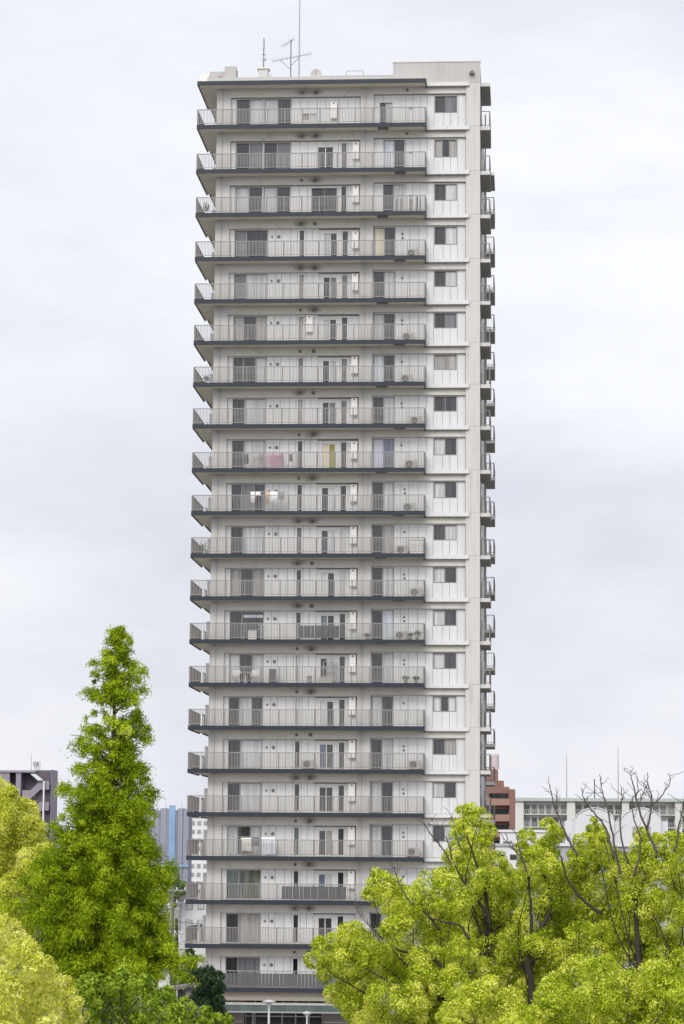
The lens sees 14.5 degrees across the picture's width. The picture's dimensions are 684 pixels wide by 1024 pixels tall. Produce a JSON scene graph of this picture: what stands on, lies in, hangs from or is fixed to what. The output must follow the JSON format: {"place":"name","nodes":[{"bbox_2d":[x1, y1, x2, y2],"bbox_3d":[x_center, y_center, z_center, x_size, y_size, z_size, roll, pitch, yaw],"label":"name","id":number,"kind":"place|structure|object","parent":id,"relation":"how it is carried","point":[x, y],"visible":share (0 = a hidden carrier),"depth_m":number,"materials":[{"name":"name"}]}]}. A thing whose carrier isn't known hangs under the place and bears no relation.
{"place":"outdoors","nodes":[
{"label":"outdoors","id":0,"kind":"place"},
{"bbox_2d":[0,762,57,945],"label":"stairwell building","id":1,"kind":"structure","parent":0,"point":[38,787],"depth_m":372.68,"materials":[{"name":"grey concrete"}]},
{"bbox_2d":[157,983,193,1014],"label":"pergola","id":2,"kind":"object","parent":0,"point":[181,992],"visible":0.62,"depth_m":118.89,"materials":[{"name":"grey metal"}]},
{"bbox_2d":[173,885,205,994],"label":"white house","id":3,"kind":"structure","parent":0,"point":[191,914],"depth_m":233.02,"materials":[{"name":"silver"}]},
{"bbox_2d":[191,817,206,884],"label":"apartment block","id":4,"kind":"structure","parent":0,"point":[199,828],"depth_m":508.17,"materials":[{"name":"white concrete"}]},
{"bbox_2d":[0,0,683,829],"label":"sky","id":5,"kind":"structure","parent":0,"point":[101,142],"materials":[{"name":"white"}]},
{"bbox_2d":[9,956,682,1023],"bbox_3d":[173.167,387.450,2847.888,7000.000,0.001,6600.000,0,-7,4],"label":"ground","id":6,"kind":"structure","parent":0,"point":[576,984],"depth_m":234.36,"materials":[{"name":"green plant"}]},
{"bbox_2d":[0,776,53,968],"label":"camphor tree","id":7,"kind":"object","parent":6,"relation":"on","point":[22,841],"visible":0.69,"depth_m":117.19,"materials":[{"name":"green plant"}]},
{"bbox_2d":[0,910,90,1023],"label":"camphor tree","id":8,"kind":"object","parent":6,"relation":"on","point":[39,995],"visible":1,"depth_m":55.19,"materials":[{"name":"green plant"}]},
{"bbox_2d":[0,624,207,1023],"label":"dawn redwood","id":9,"kind":"object","parent":6,"relation":"on","point":[103,881],"visible":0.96,"depth_m":103.80,"materials":[{"name":"green plant"}]},
{"bbox_2d":[73,965,233,1023],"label":"broadleaf tree","id":10,"kind":"object","parent":6,"relation":"on","point":[94,992],"visible":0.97,"depth_m":59.35,"materials":[{"name":"green plant"}]},
{"bbox_2d":[143,805,191,882],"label":"netted building","id":11,"kind":"structure","parent":6,"relation":"on","point":[173,829],"depth_m":449.95,"materials":[{"name":"blue metal"}]},
{"bbox_2d":[164,873,186,991],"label":"pale tree","id":12,"kind":"object","parent":6,"relation":"on","point":[181,884],"visible":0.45,"depth_m":231.06,"materials":[{"name":"green plant"}]},
{"bbox_2d":[169,886,185,985],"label":"utility pole","id":13,"kind":"object","parent":6,"relation":"on","point":[178,913],"visible":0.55,"depth_m":216.92,"materials":[{"name":"grey concrete"}]},
{"bbox_2d":[178,949,200,1022],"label":"dark tree","id":14,"kind":"object","parent":6,"relation":"on","point":[193,971],"visible":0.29,"depth_m":170.87,"materials":[{"name":"green plant"}]},
{"bbox_2d":[188,964,227,1019],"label":"dark shrub","id":15,"kind":"object","parent":6,"relation":"on","point":[210,989],"visible":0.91,"depth_m":148.53,"materials":[{"name":"green plant"}]},
{"bbox_2d":[302,858,481,1023],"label":"camphor tree","id":16,"kind":"object","parent":6,"relation":"on","point":[427,982],"visible":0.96,"depth_m":76.51,"materials":[{"name":"green plant"}]},
{"bbox_2d":[413,801,539,992],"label":"camphor tree","id":17,"kind":"object","parent":6,"relation":"on","point":[486,919],"visible":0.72,"depth_m":82.55,"materials":[{"name":"green plant"}]},
{"bbox_2d":[434,973,548,1023],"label":"camphor tree","id":18,"kind":"object","parent":6,"relation":"on","point":[482,1003],"visible":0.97,"depth_m":61.56,"materials":[{"name":"green plant"}]},
{"bbox_2d":[494,816,594,1017],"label":"camphor tree","id":19,"kind":"object","parent":6,"relation":"on","point":[544,941],"visible":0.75,"depth_m":80.46,"materials":[{"name":"green plant"}]},
{"bbox_2d":[530,951,683,1023],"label":"camphor tree","id":20,"kind":"object","parent":6,"relation":"on","point":[596,996],"visible":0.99,"depth_m":64.53,"materials":[{"name":"green plant"}]},
{"bbox_2d":[546,766,683,990],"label":"camphor tree","id":21,"kind":"object","parent":6,"relation":"on","point":[628,928],"visible":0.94,"depth_m":78.10,"materials":[{"name":"green plant"}]},
{"bbox_2d":[486,754,514,874],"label":"brick building","id":22,"kind":"structure","parent":0,"point":[500,795],"depth_m":497.69,"materials":[{"name":"brown brick"}]},
{"bbox_2d":[493,843,533,953],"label":"grey roof house","id":23,"kind":"structure","parent":0,"point":[504,847],"depth_m":365.52,"materials":[{"name":"silver metal"}]},
{"bbox_2d":[498,830,559,843],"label":"white house","id":24,"kind":"structure","parent":0,"point":[510,834],"depth_m":405.38,"materials":[{"name":"silver concrete"}]},
{"bbox_2d":[515,798,683,842],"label":"long apartment block","id":25,"kind":"structure","parent":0,"point":[531,812],"depth_m":613.93,"materials":[{"name":"grey concrete"}]},
{"bbox_2d":[525,805,565,813],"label":"window","id":26,"kind":"structure","parent":25,"relation":"in","point":[526,806],"depth_m":615.58,"materials":[{"name":"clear glass"}]},
{"bbox_2d":[563,807,667,843],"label":"arched hall","id":27,"kind":"structure","parent":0,"point":[579,822],"depth_m":464.06,"materials":[{"name":"grey"}]},
{"bbox_2d":[547,843,683,969],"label":"grey roof house","id":28,"kind":"structure","parent":0,"point":[565,847],"depth_m":305.12,"materials":[{"name":"silver metal"}]},
{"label":"pavement","id":29,"kind":"structure","parent":0,"visible":0},
{"bbox_2d":[185,61,494,1023],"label":"apartment tower","id":30,"kind":"structure","parent":29,"relation":"on","point":[325,295],"depth_m":182.49,"materials":[{"name":"paint"}]},
{"bbox_2d":[225,957,259,985],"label":"balcony window","id":31,"kind":"structure","parent":30,"relation":"in","point":[252,964],"depth_m":179.19,"materials":[{"name":"grey glass"}]},
{"bbox_2d":[226,870,260,897],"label":"balcony window","id":32,"kind":"structure","parent":30,"relation":"in","point":[234,876],"depth_m":179.93,"materials":[{"name":"grey glass"}]},
{"bbox_2d":[226,913,260,941],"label":"balcony window","id":33,"kind":"structure","parent":30,"relation":"in","point":[232,919],"depth_m":179.54,"materials":[{"name":"grey glass"}]},
{"bbox_2d":[227,783,261,811],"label":"balcony window","id":34,"kind":"structure","parent":30,"relation":"in","point":[244,789],"depth_m":180.68,"materials":[{"name":"white glass"}]},
{"bbox_2d":[227,826,261,855],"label":"balcony window","id":35,"kind":"structure","parent":30,"relation":"in","point":[233,832],"depth_m":180.33,"materials":[{"name":"white glass"}]},
{"bbox_2d":[228,697,262,725],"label":"balcony window","id":36,"kind":"structure","parent":30,"relation":"in","point":[234,702],"depth_m":181.43,"materials":[{"name":"grey glass"}]},
{"bbox_2d":[228,740,262,768],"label":"balcony window","id":37,"kind":"structure","parent":30,"relation":"in","point":[233,745],"depth_m":181.03,"materials":[{"name":"white glass"}]},
{"bbox_2d":[229,654,263,682],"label":"balcony window","id":38,"kind":"structure","parent":30,"relation":"in","point":[234,659],"depth_m":181.83,"materials":[{"name":"white glass"}]},
{"bbox_2d":[230,569,263,595],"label":"balcony window","id":39,"kind":"structure","parent":30,"relation":"in","point":[235,574],"depth_m":182.59,"materials":[{"name":"white glass"}]},
{"bbox_2d":[230,611,263,638],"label":"balcony window","id":40,"kind":"structure","parent":30,"relation":"in","point":[235,616],"depth_m":182.19,"materials":[{"name":"grey glass"}]},
{"bbox_2d":[231,484,264,510],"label":"balcony window","id":41,"kind":"structure","parent":30,"relation":"in","point":[236,489],"depth_m":183.35,"materials":[{"name":"glass"}]},
{"bbox_2d":[231,527,264,552],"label":"balcony window","id":42,"kind":"structure","parent":30,"relation":"in","point":[235,531],"depth_m":182.95,"materials":[{"name":"white glass"}]},
{"bbox_2d":[235,187,262,212],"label":"balcony window","id":43,"kind":"structure","parent":30,"relation":"in","point":[241,191],"depth_m":186.05,"materials":[{"name":"grey glass"}]},
{"bbox_2d":[232,399,265,423],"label":"balcony window","id":44,"kind":"structure","parent":30,"relation":"in","point":[238,403],"depth_m":184.11,"materials":[{"name":"white glass"}]},
{"bbox_2d":[232,440,265,467],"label":"balcony window","id":45,"kind":"structure","parent":30,"relation":"in","point":[237,445],"depth_m":183.75,"materials":[{"name":"white glass"}]},
{"bbox_2d":[236,143,262,168],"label":"balcony window","id":46,"kind":"structure","parent":30,"relation":"in","point":[240,147],"depth_m":186.46,"materials":[{"name":"grey glass"}]},
{"bbox_2d":[236,99,263,123],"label":"balcony window","id":47,"kind":"structure","parent":30,"relation":"in","point":[241,103],"depth_m":186.87,"materials":[{"name":"grey glass"}]},
{"bbox_2d":[233,316,266,340],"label":"balcony window","id":48,"kind":"structure","parent":30,"relation":"in","point":[239,320],"depth_m":184.88,"materials":[{"name":"grey glass"}]},
{"bbox_2d":[233,357,266,381],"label":"balcony window","id":49,"kind":"structure","parent":30,"relation":"in","point":[237,361],"depth_m":184.47,"materials":[{"name":"grey glass"}]},
{"bbox_2d":[234,230,267,256],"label":"balcony window","id":50,"kind":"structure","parent":30,"relation":"in","point":[241,235],"depth_m":185.65,"materials":[{"name":"grey glass"}]},
{"bbox_2d":[234,274,267,298],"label":"balcony window","id":51,"kind":"structure","parent":30,"relation":"in","point":[238,278],"depth_m":185.24,"materials":[{"name":"white glass"}]},
{"bbox_2d":[263,187,289,211],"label":"balcony window","id":52,"kind":"structure","parent":30,"relation":"in","point":[267,191],"depth_m":185.92,"materials":[{"name":"grey glass"}]},
{"bbox_2d":[264,99,290,123],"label":"balcony window","id":53,"kind":"structure","parent":30,"relation":"in","point":[268,103],"depth_m":186.74,"materials":[{"name":"grey glass"}]},
{"bbox_2d":[264,142,290,168],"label":"balcony window","id":54,"kind":"structure","parent":30,"relation":"in","point":[276,147],"depth_m":186.33,"materials":[{"name":"grey glass"}]},
{"bbox_2d":[311,188,336,211],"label":"window","id":55,"kind":"structure","parent":30,"relation":"in","point":[316,191],"depth_m":185.69,"materials":[{"name":"grey glass"}]},
{"bbox_2d":[317,917,332,942],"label":"balcony door","id":56,"kind":"structure","parent":30,"relation":"in","point":[323,922],"depth_m":179.19,"materials":[{"name":"grey glass"}]},
{"bbox_2d":[317,147,333,167],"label":"balcony door","id":57,"kind":"structure","parent":30,"relation":"in","point":[320,149],"depth_m":186.05,"materials":[{"name":"grey glass"}]},
{"bbox_2d":[318,830,332,855],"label":"balcony door","id":58,"kind":"structure","parent":30,"relation":"in","point":[324,834],"depth_m":179.89,"materials":[{"name":"grey glass"}]},
{"bbox_2d":[318,873,332,899],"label":"balcony door","id":59,"kind":"structure","parent":30,"relation":"in","point":[323,878],"depth_m":179.54,"materials":[{"name":"grey glass"}]},
{"bbox_2d":[318,786,333,812],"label":"balcony door","id":60,"kind":"structure","parent":30,"relation":"in","point":[323,790],"depth_m":180.29,"materials":[{"name":"grey glass"}]},
{"bbox_2d":[319,701,333,725],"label":"balcony door","id":61,"kind":"structure","parent":30,"relation":"in","point":[323,704],"depth_m":181.03,"materials":[{"name":"grey glass"}]},
{"bbox_2d":[319,743,333,768],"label":"balcony door","id":62,"kind":"structure","parent":30,"relation":"in","point":[323,747],"depth_m":180.68,"materials":[{"name":"grey glass"}]},
{"bbox_2d":[320,658,333,676],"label":"balcony door","id":63,"kind":"structure","parent":30,"relation":"in","point":[327,661],"depth_m":181.43,"materials":[{"name":"grey glass"}]},
{"bbox_2d":[320,572,334,595],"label":"balcony door","id":64,"kind":"structure","parent":30,"relation":"in","point":[323,575],"depth_m":182.19,"materials":[{"name":"grey glass"}]},
{"bbox_2d":[321,530,334,552],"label":"balcony door","id":65,"kind":"structure","parent":30,"relation":"in","point":[324,533],"depth_m":182.54,"materials":[{"name":"grey"}]},
{"bbox_2d":[321,443,335,467],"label":"balcony door","id":66,"kind":"structure","parent":30,"relation":"in","point":[325,447],"depth_m":183.35,"materials":[{"name":"grey"}]},
{"bbox_2d":[321,487,335,510],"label":"balcony door","id":67,"kind":"structure","parent":30,"relation":"in","point":[325,491],"depth_m":182.95,"materials":[{"name":"grey"}]},
{"bbox_2d":[322,402,335,423],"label":"balcony door","id":68,"kind":"structure","parent":30,"relation":"in","point":[324,404],"depth_m":183.71,"materials":[{"name":"grey glass"}]},
{"bbox_2d":[322,319,336,339],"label":"balcony door","id":69,"kind":"structure","parent":30,"relation":"in","point":[324,321],"depth_m":184.47,"materials":[{"name":"grey glass"}]},
{"bbox_2d":[322,360,336,381],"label":"balcony door","id":70,"kind":"structure","parent":30,"relation":"in","point":[324,362],"depth_m":184.11,"materials":[{"name":"grey glass"}]},
{"bbox_2d":[323,276,336,297],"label":"balcony door","id":71,"kind":"structure","parent":30,"relation":"in","point":[325,279],"depth_m":184.83,"materials":[{"name":"grey glass"}]},
{"bbox_2d":[323,232,337,255],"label":"balcony door","id":72,"kind":"structure","parent":30,"relation":"in","point":[328,235],"depth_m":185.24,"materials":[{"name":"grey glass"}]},
{"bbox_2d":[370,913,388,942],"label":"sliding door","id":73,"kind":"structure","parent":30,"relation":"in","point":[374,920],"depth_m":178.97,"materials":[{"name":"grey glass"}]},
{"bbox_2d":[371,696,392,725],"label":"sliding door","id":74,"kind":"structure","parent":30,"relation":"in","point":[377,702],"depth_m":180.81,"materials":[{"name":"grey glass"}]},
{"bbox_2d":[371,739,392,768],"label":"sliding door","id":75,"kind":"structure","parent":30,"relation":"in","point":[379,746],"depth_m":180.42,"materials":[{"name":"white glass"}]},
{"bbox_2d":[371,782,392,812],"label":"sliding door","id":76,"kind":"structure","parent":30,"relation":"in","point":[377,788],"depth_m":180.02,"materials":[{"name":"grey glass"}]},
{"bbox_2d":[371,825,392,856],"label":"sliding door","id":77,"kind":"structure","parent":30,"relation":"in","point":[379,832],"depth_m":179.67,"materials":[{"name":"grey glass"}]},
{"bbox_2d":[371,653,393,682],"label":"sliding door","id":78,"kind":"structure","parent":30,"relation":"in","point":[379,659],"depth_m":181.17,"materials":[{"name":"grey glass"}]},
{"bbox_2d":[372,482,393,510],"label":"sliding door","id":79,"kind":"structure","parent":30,"relation":"in","point":[379,487],"depth_m":182.72,"materials":[{"name":"glass"}]},
{"bbox_2d":[372,525,393,552],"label":"sliding door","id":80,"kind":"structure","parent":30,"relation":"in","point":[377,530],"depth_m":182.32,"materials":[{"name":"glass"}]},
{"bbox_2d":[372,567,393,595],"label":"sliding door","id":81,"kind":"structure","parent":30,"relation":"in","point":[378,573],"depth_m":181.92,"materials":[{"name":"glass"}]},
{"bbox_2d":[372,610,393,638],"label":"sliding door","id":82,"kind":"structure","parent":30,"relation":"in","point":[378,616],"depth_m":181.57,"materials":[{"name":"grey glass"}]},
{"bbox_2d":[373,314,394,339],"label":"sliding door","id":83,"kind":"structure","parent":30,"relation":"in","point":[387,319],"depth_m":184.25,"materials":[{"name":"white glass"}]},
{"bbox_2d":[373,355,394,381],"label":"sliding door","id":84,"kind":"structure","parent":30,"relation":"in","point":[378,360],"depth_m":183.84,"materials":[{"name":"white glass"}]},
{"bbox_2d":[373,397,394,423],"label":"sliding door","id":85,"kind":"structure","parent":30,"relation":"in","point":[377,401],"depth_m":183.48,"materials":[{"name":"grey glass"}]},
{"bbox_2d":[373,438,394,467],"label":"sliding door","id":86,"kind":"structure","parent":30,"relation":"in","point":[383,444],"depth_m":183.08,"materials":[{"name":"grey glass"}]},
{"bbox_2d":[374,271,394,297],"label":"sliding door","id":87,"kind":"structure","parent":30,"relation":"in","point":[378,276],"depth_m":184.61,"materials":[{"name":"grey glass"}]},
{"bbox_2d":[374,227,395,255],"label":"sliding door","id":88,"kind":"structure","parent":30,"relation":"in","point":[380,233],"depth_m":185.01,"materials":[{"name":"beige glass"}]},
{"bbox_2d":[380,102,391,122],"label":"sliding door","id":89,"kind":"structure","parent":30,"relation":"in","point":[383,104],"depth_m":186.19,"materials":[{"name":"grey glass"}]},
{"bbox_2d":[383,184,403,210],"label":"sliding door","id":90,"kind":"structure","parent":30,"relation":"in","point":[388,189],"depth_m":185.37,"materials":[{"name":"grey glass"}]},
{"bbox_2d":[384,140,404,166],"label":"sliding door","id":91,"kind":"structure","parent":30,"relation":"in","point":[397,146],"depth_m":185.78,"materials":[{"name":"white glass"}]},
{"bbox_2d":[433,525,455,539],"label":"side window","id":92,"kind":"structure","parent":30,"relation":"in","point":[440,532],"depth_m":182.05,"materials":[{"name":"grey glass"}]},
{"bbox_2d":[433,567,455,582],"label":"side window","id":93,"kind":"structure","parent":30,"relation":"in","point":[440,574],"depth_m":181.70,"materials":[{"name":"glass"}]},
{"bbox_2d":[433,610,455,625],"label":"side window","id":94,"kind":"structure","parent":30,"relation":"in","point":[440,617],"depth_m":181.30,"materials":[{"name":"grey glass"}]},
{"bbox_2d":[433,653,455,668],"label":"side window","id":95,"kind":"structure","parent":30,"relation":"in","point":[440,660],"depth_m":180.95,"materials":[{"name":"grey glass"}]},
{"bbox_2d":[433,696,455,711],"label":"side window","id":96,"kind":"structure","parent":30,"relation":"in","point":[440,703],"depth_m":180.55,"materials":[{"name":"white glass"}]},
{"bbox_2d":[433,739,455,754],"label":"side window","id":97,"kind":"structure","parent":30,"relation":"in","point":[440,746],"depth_m":180.20,"materials":[{"name":"grey glass"}]},
{"bbox_2d":[433,782,455,797],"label":"side window","id":98,"kind":"structure","parent":30,"relation":"in","point":[440,789],"depth_m":179.80,"materials":[{"name":"grey glass"}]},
{"bbox_2d":[434,826,454,841],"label":"side window","id":99,"kind":"structure","parent":30,"relation":"in","point":[438,834],"depth_m":179.45,"materials":[{"name":"grey glass"}]},
{"bbox_2d":[434,139,456,157],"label":"side window","id":100,"kind":"structure","parent":30,"relation":"in","point":[442,147],"depth_m":185.55,"materials":[{"name":"beige glass"}]},
{"bbox_2d":[434,184,456,200],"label":"side window","id":101,"kind":"structure","parent":30,"relation":"in","point":[442,192],"depth_m":185.15,"materials":[{"name":"white glass"}]},
{"bbox_2d":[434,227,456,244],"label":"side window","id":102,"kind":"structure","parent":30,"relation":"in","point":[442,235],"depth_m":184.74,"materials":[{"name":"grey glass"}]},
{"bbox_2d":[434,271,456,286],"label":"side window","id":103,"kind":"structure","parent":30,"relation":"in","point":[441,278],"depth_m":184.34,"materials":[{"name":"grey glass"}]},
{"bbox_2d":[434,313,456,327],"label":"side window","id":104,"kind":"structure","parent":30,"relation":"in","point":[441,320],"depth_m":183.98,"materials":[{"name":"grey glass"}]},
{"bbox_2d":[434,355,456,369],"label":"side window","id":105,"kind":"structure","parent":30,"relation":"in","point":[441,362],"depth_m":183.62,"materials":[{"name":"white glass"}]},
{"bbox_2d":[434,396,456,411],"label":"side window","id":106,"kind":"structure","parent":30,"relation":"in","point":[441,403],"depth_m":183.21,"materials":[{"name":"grey glass"}]},
{"bbox_2d":[434,438,456,454],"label":"side window","id":107,"kind":"structure","parent":30,"relation":"in","point":[443,446],"depth_m":182.86,"materials":[{"name":"grey glass"}]},
{"bbox_2d":[434,482,456,497],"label":"side window","id":108,"kind":"structure","parent":30,"relation":"in","point":[442,489],"depth_m":182.45,"materials":[{"name":"glass"}]},
{"bbox_2d":[435,96,456,112],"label":"side window","id":109,"kind":"structure","parent":30,"relation":"in","point":[443,104],"depth_m":185.96,"materials":[{"name":"grey glass"}]},
{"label":"drying rack","id":110,"kind":"object","parent":30,"relation":"on","visible":0},
{"bbox_2d":[261,837,274,853],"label":"bedsheet","id":111,"kind":"object","parent":110,"relation":"hanging from","point":[268,845],"visible":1,"depth_m":179.00,"materials":[{"name":"fabric"}]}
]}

